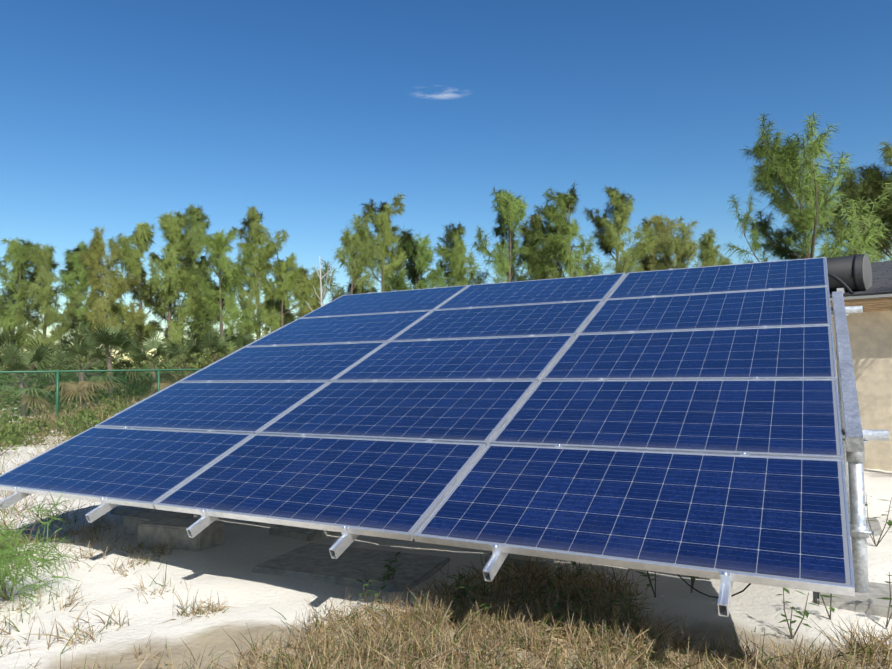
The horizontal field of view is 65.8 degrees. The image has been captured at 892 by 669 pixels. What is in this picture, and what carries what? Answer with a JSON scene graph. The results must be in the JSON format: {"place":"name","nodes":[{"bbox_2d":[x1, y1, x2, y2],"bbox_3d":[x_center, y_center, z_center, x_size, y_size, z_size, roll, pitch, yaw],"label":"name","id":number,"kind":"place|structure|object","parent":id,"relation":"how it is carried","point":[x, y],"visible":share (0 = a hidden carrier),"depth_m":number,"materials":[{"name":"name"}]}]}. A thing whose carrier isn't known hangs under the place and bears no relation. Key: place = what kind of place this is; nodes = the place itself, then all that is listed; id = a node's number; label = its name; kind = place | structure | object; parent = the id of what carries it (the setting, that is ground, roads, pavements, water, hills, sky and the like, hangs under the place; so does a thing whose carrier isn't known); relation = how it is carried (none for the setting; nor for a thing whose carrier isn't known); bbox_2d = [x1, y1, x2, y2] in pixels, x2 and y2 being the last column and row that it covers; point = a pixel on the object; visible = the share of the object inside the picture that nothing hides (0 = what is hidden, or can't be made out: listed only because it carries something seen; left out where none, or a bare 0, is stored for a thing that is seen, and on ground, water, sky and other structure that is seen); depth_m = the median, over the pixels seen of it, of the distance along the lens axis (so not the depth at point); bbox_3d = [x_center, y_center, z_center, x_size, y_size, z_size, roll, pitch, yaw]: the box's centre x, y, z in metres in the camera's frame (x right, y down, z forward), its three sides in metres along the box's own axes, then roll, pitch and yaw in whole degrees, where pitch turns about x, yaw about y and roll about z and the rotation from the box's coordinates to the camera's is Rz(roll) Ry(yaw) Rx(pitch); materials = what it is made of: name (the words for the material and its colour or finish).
{"place":"outdoors","nodes":[
{"label":"outdoors","id":0,"kind":"place"},
{"bbox_2d":[0,395,891,668],"bbox_3d":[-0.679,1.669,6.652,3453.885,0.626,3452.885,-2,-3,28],"label":"ground","id":1,"kind":"structure","parent":0,"point":[224,570],"depth_m":4.03,"materials":[{"name":"beige sand"}]},
{"bbox_2d":[0,276,13,316],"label":"casuarina tree","id":2,"kind":"object","parent":1,"relation":"on","point":[3,310],"visible":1,"depth_m":46.74,"materials":[{"name":"green plant"}]},
{"bbox_2d":[0,236,42,359],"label":"casuarina tree","id":3,"kind":"object","parent":1,"relation":"on","point":[18,259],"visible":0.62,"depth_m":51.53,"materials":[{"name":"green plant"}]},
{"bbox_2d":[0,333,69,416],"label":"thatch palm","id":4,"kind":"object","parent":1,"relation":"on","point":[13,358],"visible":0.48,"depth_m":21.20,"materials":[{"name":"green plant"}]},
{"bbox_2d":[0,490,79,616],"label":"grass clump","id":5,"kind":"object","parent":1,"relation":"on","point":[8,552],"visible":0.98,"depth_m":4.12,"materials":[{"name":"green plant"}]},
{"bbox_2d":[2,338,81,408],"bbox_3d":[-13.986,1.426,24.582,3.033,2.578,3.168,-2,-3,28],"label":"thatch palm","id":6,"kind":"object","parent":1,"relation":"on","point":[50,368],"visible":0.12,"depth_m":24.16,"materials":[{"name":"green plant"}]},
{"bbox_2d":[11,243,89,353],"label":"casuarina tree","id":7,"kind":"object","parent":1,"relation":"on","point":[40,294],"visible":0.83,"depth_m":43.54,"materials":[{"name":"green plant"}]},
{"bbox_2d":[0,390,135,454],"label":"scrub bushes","id":8,"kind":"object","parent":1,"relation":"on","point":[92,415],"visible":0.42,"depth_m":14.84,"materials":[{"name":"green plant"}]},
{"bbox_2d":[51,240,114,360],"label":"casuarina tree","id":9,"kind":"object","parent":1,"relation":"on","point":[72,275],"visible":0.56,"depth_m":49.66,"materials":[{"name":"green plant"}]},
{"bbox_2d":[39,330,132,409],"bbox_3d":[-11.950,1.203,22.544,3.014,2.778,2.884,-4,-4,44],"label":"thatch palm","id":10,"kind":"object","parent":1,"relation":"on","point":[76,348],"visible":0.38,"depth_m":22.26,"materials":[{"name":"green plant"}]},
{"bbox_2d":[0,370,196,422],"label":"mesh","id":11,"kind":"object","parent":1,"relation":"on","point":[79,389],"depth_m":20.29,"materials":[{"name":"green metal"}]},
{"bbox_2d":[0,368,199,419],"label":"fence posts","id":12,"kind":"object","parent":1,"relation":"on","point":[158,370],"visible":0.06,"depth_m":20.33,"materials":[{"name":"green metal"}]},
{"bbox_2d":[66,322,151,406],"bbox_3d":[-12.094,1.056,24.533,3.221,3.164,2.752,1,-3,-34],"label":"thatch palm","id":13,"kind":"object","parent":1,"relation":"on","point":[109,337],"visible":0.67,"depth_m":24.49,"materials":[{"name":"green plant"}]},
{"bbox_2d":[68,226,153,362],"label":"casuarina tree","id":14,"kind":"object","parent":1,"relation":"on","point":[92,256],"visible":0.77,"depth_m":46.46,"materials":[{"name":"green plant"}]},
{"bbox_2d":[0,338,242,415],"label":"scrub bushes","id":15,"kind":"object","parent":1,"relation":"on","point":[208,360],"visible":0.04,"depth_m":25.68,"materials":[{"name":"green plant"}]},
{"bbox_2d":[72,222,182,364],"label":"casuarina tree","id":16,"kind":"object","parent":1,"relation":"on","point":[141,236],"visible":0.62,"depth_m":51.38,"materials":[{"name":"green plant"}]},
{"bbox_2d":[114,331,187,399],"bbox_3d":[-10.825,1.261,25.461,2.745,2.861,2.788,0,-3,-21],"label":"thatch palm","id":17,"kind":"object","parent":1,"relation":"on","point":[152,344],"visible":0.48,"depth_m":25.47,"materials":[{"name":"green plant"}]},
{"bbox_2d":[135,211,207,360],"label":"casuarina tree","id":18,"kind":"object","parent":1,"relation":"on","point":[169,224],"visible":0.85,"depth_m":45.64,"materials":[{"name":"green plant"}]},
{"bbox_2d":[150,336,207,381],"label":"thatch palm","id":19,"kind":"object","parent":1,"relation":"on","point":[193,349],"visible":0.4,"depth_m":28.58,"materials":[{"name":"green plant"}]},
{"bbox_2d":[151,204,226,360],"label":"casuarina tree","id":20,"kind":"object","parent":1,"relation":"on","point":[194,217],"visible":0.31,"depth_m":49.51,"materials":[{"name":"green plant"}]},
{"bbox_2d":[197,328,233,363],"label":"thatch palm","id":21,"kind":"object","parent":1,"relation":"on","point":[213,341],"visible":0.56,"depth_m":28.45,"materials":[{"name":"green plant"}]},
{"bbox_2d":[190,227,266,354],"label":"casuarina tree","id":22,"kind":"object","parent":1,"relation":"on","point":[218,246],"visible":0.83,"depth_m":43.60,"materials":[{"name":"green plant"}]},
{"bbox_2d":[221,331,255,357],"bbox_3d":[-9.896,1.426,33.906,2.592,3.168,2.576,0,-3,-25],"label":"shrub","id":23,"kind":"object","parent":1,"relation":"on","point":[246,339],"visible":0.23,"depth_m":33.51,"materials":[{"name":"green plant"}]},
{"bbox_2d":[217,205,301,350],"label":"casuarina tree","id":24,"kind":"object","parent":1,"relation":"on","point":[258,238],"visible":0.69,"depth_m":49.62,"materials":[{"name":"green plant"}]},
{"bbox_2d":[256,252,322,339],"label":"casuarina tree","id":25,"kind":"object","parent":1,"relation":"on","point":[289,281],"visible":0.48,"depth_m":41.84,"materials":[{"name":"green plant"}]},
{"bbox_2d":[290,266,326,318],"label":"casuarina tree","id":26,"kind":"object","parent":1,"relation":"on","point":[313,302],"visible":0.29,"depth_m":54.71,"materials":[{"name":"green plant"}]},
{"bbox_2d":[306,256,335,310],"bbox_3d":[-6.180,-0.523,35.805,1.343,7.226,1.948,2,-4,-43],"label":"dead snag","id":27,"kind":"object","parent":1,"relation":"on","point":[321,298],"visible":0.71,"depth_m":36.14,"materials":[{"name":"grey wood"}]},
{"bbox_2d":[311,214,384,309],"bbox_3d":[-5.650,-1.654,40.555,5.747,10.687,5.605,1,-3,-35],"label":"casuarina tree","id":28,"kind":"object","parent":1,"relation":"on","point":[359,240],"visible":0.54,"depth_m":39.64,"materials":[{"name":"green plant"}]},
{"bbox_2d":[340,193,413,293],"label":"casuarina tree","id":29,"kind":"object","parent":1,"relation":"on","point":[382,222],"visible":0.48,"depth_m":43.92,"materials":[{"name":"green plant"}]},
{"bbox_2d":[384,228,449,290],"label":"casuarina tree","id":30,"kind":"object","parent":1,"relation":"on","point":[420,258],"visible":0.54,"depth_m":40.15,"materials":[{"name":"green plant"}]},
{"bbox_2d":[0,391,891,668],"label":"grass tufts","id":31,"kind":"object","parent":1,"relation":"on","point":[614,631],"visible":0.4,"depth_m":3.39,"materials":[{"name":"beige plant"}]},
{"bbox_2d":[425,222,484,286],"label":"casuarina tree","id":32,"kind":"object","parent":1,"relation":"on","point":[459,269],"visible":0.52,"depth_m":45.83,"materials":[{"name":"green plant"}]},
{"bbox_2d":[110,505,891,617],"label":"concrete footings","id":33,"kind":"object","parent":1,"relation":"on","point":[314,561],"visible":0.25,"depth_m":4.84,"materials":[{"name":"grey concrete"}]},
{"bbox_2d":[114,291,888,593],"bbox_3d":[0.090,0.836,6.204,6.438,2.269,2.494,-2,-3,28],"label":"pipe frame","id":34,"kind":"object","parent":1,"relation":"on","point":[855,436],"visible":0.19,"depth_m":3.90,"materials":[{"name":"silver metal"}]},
{"bbox_2d":[0,260,776,616],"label":"mounting rails","id":35,"kind":"object","parent":34,"relation":"attached to","point":[340,546],"visible":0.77,"depth_m":3.74,"materials":[{"name":"metal"}]},
{"bbox_2d":[0,427,253,508],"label":"panel frame","id":36,"kind":"object","parent":35,"relation":"on","point":[90,498],"visible":0.46,"depth_m":4.95,"materials":[{"name":"silver metal"}]},
{"bbox_2d":[0,427,250,502],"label":"glass panel","id":37,"kind":"object","parent":36,"relation":"in","point":[150,466],"visible":0.95,"depth_m":5.30,"materials":[{"name":"blue glass"}]},
{"bbox_2d":[95,381,328,433],"bbox_3d":[-2.115,0.642,6.227,1.956,0.408,0.934,-2,-3,28],"label":"panel frame","id":38,"kind":"object","parent":35,"relation":"on","point":[258,430],"visible":0.29,"depth_m":5.86,"materials":[{"name":"silver metal"}]},
{"bbox_2d":[98,382,326,431],"bbox_3d":[-2.116,0.641,6.226,1.934,0.393,0.911,-2,-3,28],"label":"glass panel","id":39,"kind":"object","parent":38,"relation":"in","point":[243,406],"visible":0.88,"depth_m":6.16,"materials":[{"name":"blue glass"}]},
{"bbox_2d":[179,342,386,381],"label":"panel frame","id":40,"kind":"object","parent":35,"relation":"on","point":[291,380],"visible":0.33,"depth_m":6.71,"materials":[{"name":"silver metal"}]},
{"bbox_2d":[182,342,384,380],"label":"glass panel","id":41,"kind":"object","parent":40,"relation":"in","point":[316,362],"visible":0.88,"depth_m":7.01,"materials":[{"name":"blue glass"}]},
{"bbox_2d":[154,434,485,540],"bbox_3d":[-0.823,0.918,4.443,1.956,0.408,0.934,-2,-3,28],"label":"panel frame","id":42,"kind":"object","parent":35,"relation":"on","point":[333,527],"visible":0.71,"depth_m":4.01,"materials":[{"name":"silver metal"}]},
{"bbox_2d":[157,435,481,532],"bbox_3d":[-0.823,0.916,4.443,1.934,0.393,0.911,-2,-3,28],"label":"glass panel","id":43,"kind":"object","parent":42,"relation":"in","point":[395,486],"visible":0.92,"depth_m":4.35,"materials":[{"name":"blue glass"}]},
{"bbox_2d":[246,310,431,346],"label":"panel frame","id":44,"kind":"object","parent":35,"relation":"on","point":[346,342],"visible":0.29,"depth_m":7.61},
{"bbox_2d":[248,311,429,345],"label":"glass panel","id":45,"kind":"object","parent":44,"relation":"in","point":[373,327],"visible":0.88,"depth_m":7.86,"materials":[{"name":"blue glass"}]},
{"bbox_2d":[302,285,468,317],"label":"panel frame","id":46,"kind":"object","parent":35,"relation":"on","point":[392,312],"visible":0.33,"depth_m":8.49,"materials":[{"name":"silver metal"}]},
{"bbox_2d":[301,286,465,317],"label":"glass panel","id":47,"kind":"object","parent":46,"relation":"in","point":[412,300],"visible":0.88,"depth_m":8.71,"materials":[{"name":"blue glass"}]},
{"bbox_2d":[257,380,537,445],"bbox_3d":[-0.380,0.571,5.285,1.956,0.408,0.934,-2,-3,28],"label":"panel frame","id":48,"kind":"object","parent":35,"relation":"on","point":[498,428],"visible":0.29,"depth_m":4.92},
{"bbox_2d":[260,381,534,440],"bbox_3d":[-0.380,0.569,5.284,1.934,0.393,0.911,-2,-3,28],"label":"glass panel","id":49,"kind":"object","parent":48,"relation":"in","point":[467,410],"visible":0.88,"depth_m":5.21,"materials":[{"name":"blue glass"}]},
{"bbox_2d":[332,335,574,381],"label":"panel frame","id":50,"kind":"object","parent":35,"relation":"on","point":[554,359],"visible":0.25,"depth_m":5.76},
{"bbox_2d":[335,335,572,379],"bbox_3d":[0.062,0.222,6.126,1.934,0.393,0.911,-2,-3,28],"label":"glass panel","id":51,"kind":"object","parent":50,"relation":"in","point":[514,358],"visible":0.88,"depth_m":6.06,"materials":[{"name":"blue glass"}]},
{"bbox_2d":[390,300,603,340],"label":"panel frame","id":52,"kind":"object","parent":35,"relation":"on","point":[588,318],"visible":0.35,"depth_m":6.65,"materials":[{"name":"silver metal"}]},
{"bbox_2d":[393,301,600,339],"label":"glass panel","id":53,"kind":"object","parent":52,"relation":"in","point":[556,318],"visible":0.88,"depth_m":6.91,"materials":[{"name":"blue glass"}]},
{"bbox_2d":[435,273,625,309],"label":"panel frame","id":54,"kind":"object","parent":35,"relation":"on","point":[613,288],"visible":0.19,"depth_m":7.52,"materials":[{"name":"silver metal"}]},
{"bbox_2d":[437,273,623,308],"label":"glass panel","id":55,"kind":"object","parent":54,"relation":"in","point":[562,289],"visible":0.88,"depth_m":7.76,"materials":[{"name":"blue glass"}]},
{"bbox_2d":[414,444,854,595],"bbox_3d":[0.913,0.846,3.501,1.956,0.408,0.934,-2,-3,28],"label":"panel frame","id":56,"kind":"object","parent":35,"relation":"on","point":[839,589],"visible":0.65,"depth_m":3.05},
{"bbox_2d":[417,445,850,585],"bbox_3d":[0.913,0.844,3.501,1.934,0.393,0.911,-2,-3,28],"label":"glass panel","id":57,"kind":"object","parent":56,"relation":"in","point":[777,517],"visible":1,"depth_m":3.38,"materials":[{"name":"blue glass"}]},
{"bbox_2d":[489,379,843,458],"bbox_3d":[1.355,0.499,4.343,1.956,0.408,0.934,-2,-3,28],"label":"panel frame","id":58,"kind":"object","parent":35,"relation":"on","point":[706,451],"visible":0.33,"depth_m":3.99,"materials":[{"name":"silver metal"}]},
{"bbox_2d":[492,380,840,455],"bbox_3d":[1.355,0.497,4.342,1.934,0.393,0.911,-2,-3,28],"label":"glass panel","id":59,"kind":"object","parent":58,"relation":"in","point":[782,416],"visible":0.92,"depth_m":4.25,"materials":[{"name":"blue glass"}]},
{"bbox_2d":[541,325,836,379],"bbox_3d":[1.798,0.152,5.184,1.956,0.408,0.934,-2,-3,28],"label":"panel frame","id":60,"kind":"object","parent":35,"relation":"on","point":[835,377],"visible":0.31,"depth_m":4.88,"materials":[{"name":"silver metal"}]},
{"bbox_2d":[543,326,834,378],"bbox_3d":[1.798,0.151,5.184,1.934,0.393,0.911,-2,-3,28],"label":"glass panel","id":61,"kind":"object","parent":60,"relation":"in","point":[783,352],"visible":0.92,"depth_m":5.10,"materials":[{"name":"blue glass"}]},
{"bbox_2d":[578,286,831,333],"bbox_3d":[2.240,-0.195,6.026,1.956,0.408,0.934,-2,-3,28],"label":"panel frame","id":62,"kind":"object","parent":35,"relation":"on","point":[715,328],"visible":0.27,"depth_m":5.75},
{"bbox_2d":[580,287,829,332],"bbox_3d":[2.240,-0.196,6.025,1.934,0.393,0.911,-2,-3,28],"label":"glass panel","id":63,"kind":"object","parent":62,"relation":"in","point":[802,306],"visible":0.92,"depth_m":5.96,"materials":[{"name":"blue glass"}]},
{"bbox_2d":[606,257,828,299],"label":"panel frame","id":64,"kind":"object","parent":35,"relation":"on","point":[725,291],"visible":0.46,"depth_m":6.63,"materials":[{"name":"silver metal"}]},
{"bbox_2d":[608,258,826,298],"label":"glass panel","id":65,"kind":"object","parent":64,"relation":"in","point":[781,274],"visible":0.92,"depth_m":6.81,"materials":[{"name":"blue glass"}]},
{"bbox_2d":[677,574,750,597],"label":"pv cables","id":66,"kind":"object","parent":34,"relation":"on","point":[746,587],"visible":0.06,"depth_m":3.09,"materials":[{"name":"black rubber"}]},
{"bbox_2d":[464,186,579,284],"bbox_3d":[4.022,-2.448,38.406,5.609,11.786,5.281,0,-3,-11],"label":"casuarina tree","id":67,"kind":"object","parent":1,"relation":"on","point":[512,207],"visible":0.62,"depth_m":37.92,"materials":[{"name":"green plant"}]},
{"bbox_2d":[518,211,563,279],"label":"casuarina tree","id":68,"kind":"object","parent":1,"relation":"on","point":[535,221],"visible":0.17,"depth_m":44.36,"materials":[{"name":"green plant"}]},
{"bbox_2d":[513,182,616,280],"bbox_3d":[6.219,-2.466,35.995,5.266,11.558,5.993,-2,-3,28],"label":"casuarina tree","id":69,"kind":"object","parent":1,"relation":"on","point":[559,249],"visible":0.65,"depth_m":36.05,"materials":[{"name":"green plant"}]},
{"bbox_2d":[574,185,661,274],"bbox_3d":[10.039,-2.646,40.153,5.040,12.314,5.362,-2,-3,28],"label":"casuarina tree","id":70,"kind":"object","parent":1,"relation":"on","point":[610,239],"visible":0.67,"depth_m":39.84,"materials":[{"name":"green plant"}]},
{"bbox_2d":[356,495,891,638],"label":"weeds","id":71,"kind":"object","parent":1,"relation":"on","point":[805,612],"visible":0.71,"depth_m":3.57,"materials":[{"name":"green plant"}]},
{"bbox_2d":[637,213,678,270],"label":"casuarina tree","id":72,"kind":"object","parent":1,"relation":"on","point":[659,227],"visible":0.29,"depth_m":45.95,"materials":[{"name":"green plant"}]},
{"bbox_2d":[651,215,716,269],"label":"casuarina tree","id":73,"kind":"object","parent":1,"relation":"on","point":[683,252],"visible":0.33,"depth_m":33.94,"materials":[{"name":"green plant"}]},
{"bbox_2d":[694,228,735,266],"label":"casuarina tree","id":74,"kind":"object","parent":1,"relation":"on","point":[707,247],"visible":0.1,"depth_m":41.85,"materials":[{"name":"green plant"}]},
{"bbox_2d":[721,111,891,262],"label":"casuarina tree","id":75,"kind":"object","parent":1,"relation":"on","point":[783,166],"visible":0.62,"depth_m":23.51,"materials":[{"name":"green plant"}]},
{"bbox_2d":[818,166,891,261],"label":"casuarina tree","id":76,"kind":"object","parent":1,"relation":"on","point":[836,227],"visible":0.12,"depth_m":34.47,"materials":[{"name":"green plant"}]},
{"bbox_2d":[831,310,891,470],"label":"building wall","id":77,"kind":"structure","parent":1,"relation":"on","point":[870,336],"depth_m":8.63,"materials":[{"name":"paint"}]},
{"bbox_2d":[829,261,891,297],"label":"roof slope","id":78,"kind":"structure","parent":77,"relation":"on","point":[881,277],"depth_m":9.06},
{"bbox_2d":[837,288,851,296],"bbox_3d":[4.793,-0.512,9.269,1.080,0.105,0.400,-3,-4,43],"label":"tank cradle","id":79,"kind":"object","parent":78,"relation":"on","point":[841,289],"visible":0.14,"depth_m":8.78,"materials":[{"name":"white paint"}]},
{"bbox_2d":[826,254,864,293],"bbox_3d":[4.775,-0.724,9.249,1.500,0.549,0.579,-3,-4,43],"label":"water tank","id":80,"kind":"object","parent":78,"relation":"on","point":[845,272],"visible":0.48,"depth_m":8.72,"materials":[{"name":"plastic"}]},
{"bbox_2d":[862,254,871,289],"bbox_3d":[5.349,-0.773,8.758,0.012,0.492,0.492,-3,-4,43],"label":"tank end cap","id":81,"kind":"object","parent":80,"relation":"part of","point":[866,272],"visible":0.83,"depth_m":8.72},
{"bbox_2d":[830,297,891,311],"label":"fascia","id":82,"kind":"structure","parent":77,"relation":"attached to","point":[876,304],"depth_m":8.46,"materials":[{"name":"brown wood"}]},
{"bbox_2d":[830,294,891,300],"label":"drip edge","id":83,"kind":"object","parent":82,"relation":"on","point":[868,296],"depth_m":8.48,"materials":[{"name":"white paint"}]},
{"bbox_2d":[833,138,891,258],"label":"casuarina tree","id":84,"kind":"object","parent":1,"relation":"on","point":[874,180],"visible":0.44,"depth_m":26.75,"materials":[{"name":"green plant"}]},
{"bbox_2d":[0,0,891,362],"label":"sky","id":85,"kind":"structure","parent":0,"point":[115,115],"materials":[{"name":"blue"}]}
]}

